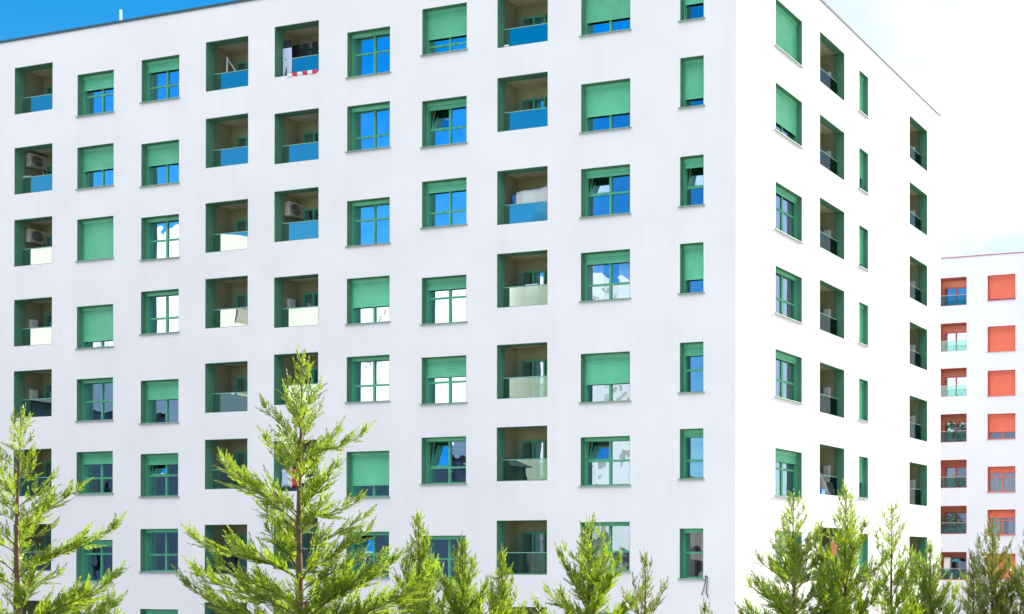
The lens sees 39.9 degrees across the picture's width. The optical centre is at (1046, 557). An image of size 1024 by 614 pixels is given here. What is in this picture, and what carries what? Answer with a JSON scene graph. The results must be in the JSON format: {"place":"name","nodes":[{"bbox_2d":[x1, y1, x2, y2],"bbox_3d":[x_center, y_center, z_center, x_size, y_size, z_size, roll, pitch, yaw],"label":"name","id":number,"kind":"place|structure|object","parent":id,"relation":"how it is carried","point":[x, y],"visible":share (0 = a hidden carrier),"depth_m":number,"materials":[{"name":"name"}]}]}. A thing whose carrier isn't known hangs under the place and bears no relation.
{"place":"outdoors","nodes":[
{"label":"outdoors","id":0,"kind":"place"},
{"bbox_2d":[303,570,330,610],"bbox_3d":[-10.285,1.894,16.994,0.330,3.438,0.160,0,0,0],"label":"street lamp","id":1,"kind":"object","parent":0,"point":[314,571],"visible":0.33,"depth_m":16.95,"materials":[{"name":"metal"}]},
{"bbox_2d":[0,0,1023,257],"label":"sky","id":2,"kind":"structure","parent":0,"point":[965,58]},
{"bbox_2d":[830,541,836,556],"bbox_3d":[-8.083,-0.322,45.791,0.053,0.630,0.623,0,0,16],"label":"towel","id":3,"kind":"object","parent":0,"point":[834,549],"visible":0.57,"depth_m":45.80,"materials":[{"name":"orange fabric"}]},
{"bbox_3d":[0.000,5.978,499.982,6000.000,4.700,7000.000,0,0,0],"label":"ground","id":4,"kind":"structure","parent":0,"visible":0},
{"bbox_2d":[0,403,130,613],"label":"cypress tree","id":5,"kind":"object","parent":4,"relation":"on","point":[83,593],"visible":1,"depth_m":10.20,"materials":[{"name":"green plant"}]},
{"bbox_2d":[93,585,124,613],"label":"cypress tree","id":6,"kind":"object","parent":4,"relation":"on","point":[117,611],"visible":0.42,"depth_m":11.59,"materials":[{"name":"green plant"}]},
{"bbox_2d":[170,345,444,613],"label":"cypress tree","id":7,"kind":"object","parent":4,"relation":"on","point":[342,584],"visible":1,"depth_m":10.94,"materials":[{"name":"green plant"}]},
{"bbox_2d":[379,508,454,613],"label":"cypress tree","id":8,"kind":"object","parent":4,"relation":"on","point":[420,555],"visible":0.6,"depth_m":12.48,"materials":[{"name":"green plant"}]},
{"bbox_2d":[401,534,509,613],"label":"cypress tree","id":9,"kind":"object","parent":4,"relation":"on","point":[463,602],"visible":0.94,"depth_m":12.14,"materials":[{"name":"green plant"}]},
{"bbox_2d":[0,0,941,613],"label":"apartment building","id":10,"kind":"structure","parent":4,"relation":"on","point":[724,242],"depth_m":42.91,"materials":[{"name":"paint"}]},
{"bbox_2d":[25,228,47,246],"bbox_3d":[-40.556,-12.442,48.387,0.456,1.372,0.801,0,0,16],"label":"air conditioner","id":11,"kind":"object","parent":10,"relation":"attached to","point":[34,236],"visible":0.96,"depth_m":48.16,"materials":[{"name":"beige metal"}]},
{"bbox_2d":[25,153,48,174],"bbox_3d":[-40.556,-15.462,48.397,0.456,1.372,0.801,0,0,16],"label":"air conditioner","id":12,"kind":"object","parent":10,"relation":"attached to","point":[36,162],"visible":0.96,"depth_m":48.18,"materials":[{"name":"beige metal"}]},
{"bbox_2d":[74,540,112,582],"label":"window","id":13,"kind":"structure","parent":10,"relation":"in","point":[95,562],"depth_m":46.65,"materials":[{"name":"green glass"}]},
{"bbox_2d":[74,304,113,348],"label":"window","id":14,"kind":"structure","parent":10,"relation":"in","point":[95,322],"depth_m":46.62,"materials":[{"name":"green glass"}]},
{"bbox_2d":[74,377,113,421],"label":"window","id":15,"kind":"structure","parent":10,"relation":"in","point":[94,395],"depth_m":46.68,"materials":[{"name":"green glass"}]},
{"bbox_2d":[74,451,113,494],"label":"window","id":16,"kind":"structure","parent":10,"relation":"in","point":[98,465],"depth_m":46.64,"materials":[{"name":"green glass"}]},
{"bbox_2d":[75,216,113,261],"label":"window","id":17,"kind":"structure","parent":10,"relation":"in","point":[94,235],"depth_m":46.63,"materials":[{"name":"green glass"}]},
{"bbox_2d":[75,69,114,117],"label":"window","id":18,"kind":"structure","parent":10,"relation":"in","point":[95,96],"depth_m":46.68,"materials":[{"name":"green glass"}]},
{"bbox_2d":[75,143,114,189],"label":"window","id":19,"kind":"structure","parent":10,"relation":"in","point":[95,164],"depth_m":46.66,"materials":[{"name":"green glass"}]},
{"bbox_2d":[138,379,178,423],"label":"window","id":20,"kind":"structure","parent":10,"relation":"in","point":[159,398],"depth_m":45.71,"materials":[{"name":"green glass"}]},
{"bbox_2d":[138,453,178,497],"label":"window","id":21,"kind":"structure","parent":10,"relation":"in","point":[159,472],"depth_m":45.72,"materials":[{"name":"green glass"}]},
{"bbox_2d":[139,529,177,572],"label":"window","id":22,"kind":"structure","parent":10,"relation":"in","point":[158,547],"depth_m":45.72,"materials":[{"name":"green glass"}]},
{"bbox_2d":[140,609,177,613],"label":"window","id":23,"kind":"structure","parent":10,"relation":"in","point":[142,611],"depth_m":45.63,"materials":[{"name":"green glass"}]},
{"bbox_2d":[139,54,179,103],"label":"window","id":24,"kind":"structure","parent":10,"relation":"in","point":[160,76],"depth_m":45.76,"materials":[{"name":"green glass"}]},
{"bbox_2d":[139,139,179,187],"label":"window","id":25,"kind":"structure","parent":10,"relation":"in","point":[159,160],"depth_m":45.72,"materials":[{"name":"green glass"}]},
{"bbox_2d":[139,214,179,260],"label":"window","id":26,"kind":"structure","parent":10,"relation":"in","point":[159,234],"depth_m":45.75,"materials":[{"name":"green glass"}]},
{"bbox_2d":[139,289,179,334],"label":"window","id":27,"kind":"structure","parent":10,"relation":"in","point":[159,308],"depth_m":45.74,"materials":[{"name":"green glass"}]},
{"bbox_2d":[226,57,235,71],"bbox_3d":[-30.530,-18.129,45.174,0.593,1.401,0.082,0,0,14],"label":"drying stand","id":28,"kind":"object","parent":10,"relation":"on","point":[227,59],"visible":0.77,"depth_m":45.23,"materials":[{"name":"white plastic"}]},
{"bbox_2d":[282,47,291,75],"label":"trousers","id":29,"kind":"object","parent":10,"relation":"hanging from","point":[287,53],"visible":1,"depth_m":44.07,"materials":[{"name":"white fabric"}]},
{"bbox_2d":[284,40,290,47],"bbox_3d":[-27.829,-18.798,44.146,0.333,0.390,0.041,0,0,14],"label":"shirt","id":30,"kind":"object","parent":10,"relation":"hanging from","point":[287,43],"visible":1,"depth_m":44.14,"materials":[{"name":"fabric"}]},
{"bbox_2d":[281,469,296,487],"bbox_3d":[-27.621,-2.904,43.940,0.744,0.679,0.049,0,0,16],"label":"hanging laundry","id":31,"kind":"object","parent":10,"relation":"hanging from","point":[286,481],"visible":0.62,"depth_m":43.98,"materials":[{"name":"white fabric"}]},
{"bbox_2d":[283,201,304,221],"bbox_3d":[-27.887,-12.435,44.663,0.456,1.372,0.801,0,0,16],"label":"air conditioner","id":32,"kind":"object","parent":10,"relation":"attached to","point":[293,210],"visible":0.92,"depth_m":44.41,"materials":[{"name":"beige metal"}]},
{"bbox_2d":[287,69,317,76],"bbox_3d":[-26.887,-17.516,43.498,1.404,0.139,0.025,0,0,16],"label":"striped towel","id":33,"kind":"object","parent":10,"relation":"hanging from","point":[302,73],"visible":1,"depth_m":43.49,"materials":[{"name":"multicoloured fabric"}]},
{"bbox_2d":[344,355,389,402],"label":"window","id":34,"kind":"structure","parent":10,"relation":"in","point":[367,376],"depth_m":42.96,"materials":[{"name":"green glass"}]},
{"bbox_2d":[344,451,389,497],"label":"window","id":35,"kind":"structure","parent":10,"relation":"in","point":[365,470],"depth_m":42.88,"materials":[{"name":"green glass"}]},
{"bbox_2d":[344,275,390,324],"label":"window","id":36,"kind":"structure","parent":10,"relation":"in","point":[368,298],"depth_m":42.91,"materials":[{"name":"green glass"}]},
{"bbox_2d":[345,26,390,78],"bbox_3d":[-23.982,-17.917,42.809,1.992,1.651,0.390,0,0,16],"label":"window","id":37,"kind":"structure","parent":10,"relation":"in","point":[368,51],"depth_m":42.98,"materials":[{"name":"blue glass"}]},
{"bbox_2d":[345,101,390,152],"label":"window","id":38,"kind":"structure","parent":10,"relation":"in","point":[368,125],"depth_m":42.97,"materials":[{"name":"blue glass"}]},
{"bbox_2d":[345,197,390,247],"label":"window","id":39,"kind":"structure","parent":10,"relation":"in","point":[368,220],"depth_m":42.97,"materials":[{"name":"blue glass"}]},
{"bbox_2d":[346,531,389,577],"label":"window","id":40,"kind":"structure","parent":10,"relation":"in","point":[382,538],"depth_m":42.91,"materials":[{"name":"clear glass"}]},
{"bbox_2d":[419,355,466,404],"bbox_3d":[-20.830,-6.160,41.842,1.989,1.651,0.390,0,0,16],"label":"window","id":41,"kind":"structure","parent":10,"relation":"in","point":[444,377],"depth_m":41.99,"materials":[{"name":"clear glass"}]},
{"bbox_2d":[419,436,466,484],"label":"window","id":42,"kind":"structure","parent":10,"relation":"in","point":[443,459],"depth_m":42.02,"materials":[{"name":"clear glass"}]},
{"bbox_2d":[419,274,467,324],"bbox_3d":[-20.830,-8.940,41.851,1.989,1.651,0.390,0,0,16],"label":"window","id":43,"kind":"structure","parent":10,"relation":"in","point":[443,297],"depth_m":42.01,"materials":[{"name":"clear glass"}]},
{"bbox_2d":[421,535,465,582],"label":"window","id":44,"kind":"structure","parent":10,"relation":"in","point":[443,545],"depth_m":42.00,"materials":[{"name":"clear glass"}]},
{"bbox_2d":[420,2,467,56],"bbox_3d":[-20.830,-18.330,41.884,1.989,1.651,0.390,0,0,16],"label":"window","id":45,"kind":"structure","parent":10,"relation":"in","point":[444,28],"depth_m":42.00,"materials":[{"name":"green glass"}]},
{"bbox_2d":[420,95,467,148],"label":"window","id":46,"kind":"structure","parent":10,"relation":"in","point":[444,121],"depth_m":42.01,"materials":[{"name":"clear glass"}]},
{"bbox_2d":[420,177,467,228],"bbox_3d":[-20.830,-12.300,41.863,1.989,1.651,0.390,0,0,16],"label":"window","id":47,"kind":"structure","parent":10,"relation":"in","point":[444,202],"depth_m":42.01,"materials":[{"name":"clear glass"}]},
{"bbox_2d":[512,195,515,203],"bbox_3d":[-18.384,-12.327,41.588,0.178,0.389,0.033,0,0,22],"label":"towel","id":48,"kind":"object","parent":10,"relation":"hanging from","point":[513,199],"visible":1,"depth_m":41.57,"materials":[{"name":"blue fabric"}]},
{"bbox_2d":[516,186,546,203],"bbox_3d":[-17.579,-12.062,41.300,1.524,1.300,0.090,0,0,16],"label":"bedsheet","id":49,"kind":"object","parent":10,"relation":"hanging from","point":[533,195],"visible":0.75,"depth_m":41.29,"materials":[{"name":"white fabric"}]},
{"bbox_2d":[526,284,546,304],"bbox_3d":[-17.569,-8.962,41.470,0.500,0.860,0.462,0,0,16],"label":"cabinet","id":50,"kind":"object","parent":10,"relation":"on","point":[535,295],"visible":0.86,"depth_m":41.28,"materials":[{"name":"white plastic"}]},
{"bbox_2d":[578,351,630,403],"bbox_3d":[-14.564,-5.976,39.999,2.002,1.651,0.390,0,0,16],"label":"window","id":51,"kind":"structure","parent":10,"relation":"in","point":[605,377],"depth_m":40.12,"materials":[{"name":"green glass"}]},
{"bbox_2d":[578,436,630,486],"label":"window","id":52,"kind":"structure","parent":10,"relation":"in","point":[605,461],"depth_m":40.20,"materials":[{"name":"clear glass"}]},
{"bbox_2d":[579,78,630,133],"bbox_3d":[-14.564,-14.976,40.030,2.002,1.651,0.390,0,0,16],"label":"window","id":53,"kind":"structure","parent":10,"relation":"in","point":[605,106],"depth_m":40.15,"materials":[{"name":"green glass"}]},
{"bbox_2d":[579,164,630,218],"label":"window","id":54,"kind":"structure","parent":10,"relation":"in","point":[605,191],"depth_m":40.16,"materials":[{"name":"clear glass"}]},
{"bbox_2d":[579,249,630,302],"bbox_3d":[-14.564,-9.346,40.010,2.002,1.651,0.390,0,0,16],"label":"window","id":55,"kind":"structure","parent":10,"relation":"in","point":[605,275],"depth_m":40.15,"materials":[{"name":"clear glass"}]},
{"bbox_2d":[579,0,631,36],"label":"window","id":56,"kind":"structure","parent":10,"relation":"in","point":[598,17],"depth_m":40.17,"materials":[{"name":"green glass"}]},
{"bbox_2d":[580,522,630,571],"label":"window","id":57,"kind":"structure","parent":10,"relation":"in","point":[619,532],"depth_m":40.29,"materials":[{"name":"clear glass"}]},
{"bbox_2d":[677,528,704,579],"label":"window","id":58,"kind":"structure","parent":10,"relation":"in","point":[691,539],"depth_m":39.30,"materials":[{"name":"clear glass"}]},
{"bbox_2d":[678,0,704,21],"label":"window","id":59,"kind":"structure","parent":10,"relation":"in","point":[690,10],"depth_m":39.26,"materials":[{"name":"glass"}]},
{"bbox_2d":[678,55,704,108],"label":"window","id":60,"kind":"structure","parent":10,"relation":"in","point":[691,68],"depth_m":39.20,"materials":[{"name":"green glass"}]},
{"bbox_2d":[678,154,704,207],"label":"window","id":61,"kind":"structure","parent":10,"relation":"in","point":[691,167],"depth_m":39.25,"materials":[{"name":"green glass"}]},
{"bbox_2d":[678,242,704,294],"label":"window","id":62,"kind":"structure","parent":10,"relation":"in","point":[691,254],"depth_m":39.19,"materials":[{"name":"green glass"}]},
{"bbox_2d":[678,341,704,393],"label":"window","id":63,"kind":"structure","parent":10,"relation":"in","point":[691,353],"depth_m":39.27,"materials":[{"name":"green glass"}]},
{"bbox_2d":[678,428,704,479],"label":"window","id":64,"kind":"structure","parent":10,"relation":"in","point":[691,440],"depth_m":39.47,"materials":[{"name":"green glass"}]},
{"bbox_2d":[701,575,707,597],"bbox_3d":[-10.977,0.917,38.735,0.264,0.719,0.083,0,0,16],"label":"loose cable","id":65,"kind":"object","parent":10,"relation":"hanging from","point":[706,586],"visible":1,"depth_m":38.69,"materials":[{"name":"grey"}]},
{"bbox_2d":[775,531,801,578],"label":"window","id":66,"kind":"structure","parent":10,"relation":"in","point":[799,539],"depth_m":42.73,"materials":[{"name":"green glass"}]},
{"bbox_2d":[775,0,803,68],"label":"window","id":67,"kind":"structure","parent":10,"relation":"in","point":[788,26],"depth_m":42.26,"materials":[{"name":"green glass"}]},
{"bbox_2d":[775,83,803,148],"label":"window","id":68,"kind":"structure","parent":10,"relation":"in","point":[788,108],"depth_m":42.26,"materials":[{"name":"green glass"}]},
{"bbox_2d":[775,181,803,243],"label":"window","id":69,"kind":"structure","parent":10,"relation":"in","point":[788,205],"depth_m":42.31,"materials":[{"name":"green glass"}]},
{"bbox_2d":[775,265,803,323],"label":"window","id":70,"kind":"structure","parent":10,"relation":"in","point":[788,286],"depth_m":42.55,"materials":[{"name":"green glass"}]},
{"bbox_2d":[775,349,803,403],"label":"window","id":71,"kind":"structure","parent":10,"relation":"in","point":[788,367],"depth_m":42.62,"materials":[{"name":"green glass"}]},
{"bbox_2d":[775,448,803,498],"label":"window","id":72,"kind":"structure","parent":10,"relation":"in","point":[788,464],"depth_m":42.65,"materials":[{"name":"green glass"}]},
{"bbox_2d":[820,473,835,494],"bbox_3d":[-8.427,-2.862,44.950,0.550,0.945,1.550,0,0,16],"label":"tarpaulin heap","id":73,"kind":"object","parent":10,"relation":"on","point":[828,487],"visible":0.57,"depth_m":44.91,"materials":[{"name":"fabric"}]},
{"bbox_2d":[859,534,867,575],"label":"window","id":74,"kind":"structure","parent":10,"relation":"in","point":[864,556],"depth_m":48.03,"materials":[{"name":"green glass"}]},
{"bbox_2d":[858,456,869,498],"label":"window","id":75,"kind":"structure","parent":10,"relation":"in","point":[863,461],"depth_m":48.04,"materials":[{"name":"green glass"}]},
{"bbox_2d":[859,70,869,118],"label":"window","id":76,"kind":"structure","parent":10,"relation":"in","point":[863,79],"depth_m":48.09,"materials":[{"name":"green glass"}]},
{"bbox_2d":[859,147,869,194],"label":"window","id":77,"kind":"structure","parent":10,"relation":"in","point":[863,156],"depth_m":48.08,"materials":[{"name":"green glass"}]},
{"bbox_2d":[859,225,869,271],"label":"window","id":78,"kind":"structure","parent":10,"relation":"in","point":[863,233],"depth_m":48.08,"materials":[{"name":"green glass"}]},
{"bbox_2d":[859,302,869,346],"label":"window","id":79,"kind":"structure","parent":10,"relation":"in","point":[863,308],"depth_m":48.06,"materials":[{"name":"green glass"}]},
{"bbox_2d":[859,378,869,422],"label":"window","id":80,"kind":"structure","parent":10,"relation":"in","point":[863,384],"depth_m":48.05,"materials":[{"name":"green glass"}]},
{"bbox_3d":[-26.966,-18.942,44.194,2.200,0.015,0.014,0,0,16],"label":"washing line","id":81,"kind":"object","parent":10,"relation":"attached to","visible":0},
{"bbox_2d":[293,45,300,57],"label":"trousers","id":82,"kind":"object","parent":81,"relation":"hanging from","point":[297,48],"visible":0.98,"depth_m":44.36,"materials":[{"name":"fabric"}]},
{"bbox_2d":[301,43,308,56],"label":"trousers","id":83,"kind":"object","parent":81,"relation":"hanging from","point":[305,46],"visible":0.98,"depth_m":44.27,"materials":[{"name":"fabric"}]},
{"bbox_2d":[312,41,317,54],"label":"trousers","id":84,"kind":"object","parent":81,"relation":"hanging from","point":[314,44],"visible":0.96,"depth_m":44.13,"materials":[{"name":"fabric"}]},
{"bbox_2d":[482,547,528,613],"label":"cypress tree","id":85,"kind":"object","parent":4,"relation":"on","point":[501,588],"visible":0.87,"depth_m":12.96,"materials":[{"name":"green plant"}]},
{"bbox_2d":[530,511,649,613],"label":"cypress tree","id":86,"kind":"object","parent":4,"relation":"on","point":[587,590],"visible":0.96,"depth_m":12.30,"materials":[{"name":"green plant"}]},
{"bbox_2d":[603,549,668,613],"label":"cypress tree","id":87,"kind":"object","parent":4,"relation":"on","point":[650,609],"visible":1,"depth_m":11.97,"materials":[{"name":"green plant"}]},
{"bbox_2d":[699,598,712,613],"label":"cypress tree","id":88,"kind":"object","parent":4,"relation":"on","point":[704,608],"visible":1,"depth_m":12.48,"materials":[{"name":"green plant"}]},
{"bbox_2d":[735,488,855,613],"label":"cypress tree","id":89,"kind":"object","parent":4,"relation":"on","point":[791,562],"visible":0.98,"depth_m":12.55,"materials":[{"name":"green plant"}]},
{"bbox_2d":[790,480,916,613],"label":"cypress tree","id":90,"kind":"object","parent":4,"relation":"on","point":[846,582],"visible":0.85,"depth_m":12.92,"materials":[{"name":"green plant"}]},
{"bbox_2d":[863,498,927,613],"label":"cypress tree","id":91,"kind":"object","parent":4,"relation":"on","point":[899,574],"visible":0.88,"depth_m":13.36,"materials":[{"name":"green plant"}]},
{"bbox_2d":[894,540,963,613],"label":"cypress tree","id":92,"kind":"object","parent":4,"relation":"on","point":[932,603],"visible":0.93,"depth_m":13.58,"materials":[{"name":"green plant"}]},
{"bbox_2d":[940,251,1023,613],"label":"apartment building","id":93,"kind":"structure","parent":4,"relation":"on","point":[982,352],"depth_m":78.87,"materials":[{"name":"paint"}]},
{"bbox_2d":[944,557,949,572],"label":"towel","id":94,"kind":"object","parent":93,"relation":"hanging from","point":[946,562],"visible":0.97,"depth_m":79.94,"materials":[{"name":"white fabric"}]},
{"bbox_2d":[940,512,956,532],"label":"potted plant","id":95,"kind":"object","parent":93,"relation":"on","point":[949,526],"visible":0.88,"depth_m":80.17,"materials":[{"name":"green plant"}]},
{"bbox_2d":[944,420,965,441],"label":"potted plant","id":96,"kind":"object","parent":93,"relation":"on","point":[953,431],"visible":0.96,"depth_m":80.00,"materials":[{"name":"green plant"}]},
{"bbox_2d":[949,475,962,487],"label":"potted plant","id":97,"kind":"object","parent":93,"relation":"on","point":[954,480],"visible":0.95,"depth_m":80.11,"materials":[{"name":"green plant"}]},
{"bbox_2d":[952,557,961,578],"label":"parasol","id":98,"kind":"object","parent":93,"relation":"on","point":[956,559],"visible":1,"depth_m":79.93,"materials":[{"name":"teal fabric"}]},
{"bbox_2d":[987,370,1014,396],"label":"window","id":99,"kind":"structure","parent":93,"relation":"in","point":[1000,382],"depth_m":78.65,"materials":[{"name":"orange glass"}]},
{"bbox_2d":[987,509,1014,534],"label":"window","id":100,"kind":"structure","parent":93,"relation":"in","point":[1006,517],"depth_m":78.66,"materials":[{"name":"orange glass"}]},
{"bbox_2d":[987,554,1014,578],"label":"window","id":101,"kind":"structure","parent":93,"relation":"in","point":[1013,558],"depth_m":78.57,"materials":[{"name":"orange glass"}]},
{"bbox_2d":[988,274,1014,300],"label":"window","id":102,"kind":"structure","parent":93,"relation":"in","point":[1000,287],"depth_m":78.66,"materials":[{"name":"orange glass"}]},
{"bbox_2d":[987,413,1015,439],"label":"window","id":103,"kind":"structure","parent":93,"relation":"in","point":[1000,426],"depth_m":78.70,"materials":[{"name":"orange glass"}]},
{"bbox_2d":[987,466,1015,491],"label":"window","id":104,"kind":"structure","parent":93,"relation":"in","point":[1000,478],"depth_m":78.72,"materials":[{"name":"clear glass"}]},
{"bbox_2d":[988,325,1015,351],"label":"window","id":105,"kind":"structure","parent":93,"relation":"in","point":[1000,338],"depth_m":78.65,"materials":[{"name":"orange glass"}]},
{"bbox_2d":[957,552,1008,613],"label":"cypress tree","id":106,"kind":"object","parent":4,"relation":"on","point":[984,603],"visible":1,"depth_m":14.61,"materials":[{"name":"green plant"}]},
{"bbox_2d":[958,515,1023,613],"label":"cypress tree","id":107,"kind":"object","parent":4,"relation":"on","point":[997,606],"visible":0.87,"depth_m":14.93,"materials":[{"name":"green plant"}]},
{"bbox_2d":[1002,529,1023,613],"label":"cypress tree","id":108,"kind":"object","parent":4,"relation":"on","point":[1017,578],"visible":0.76,"depth_m":14.95,"materials":[{"name":"green plant"}]}
]}

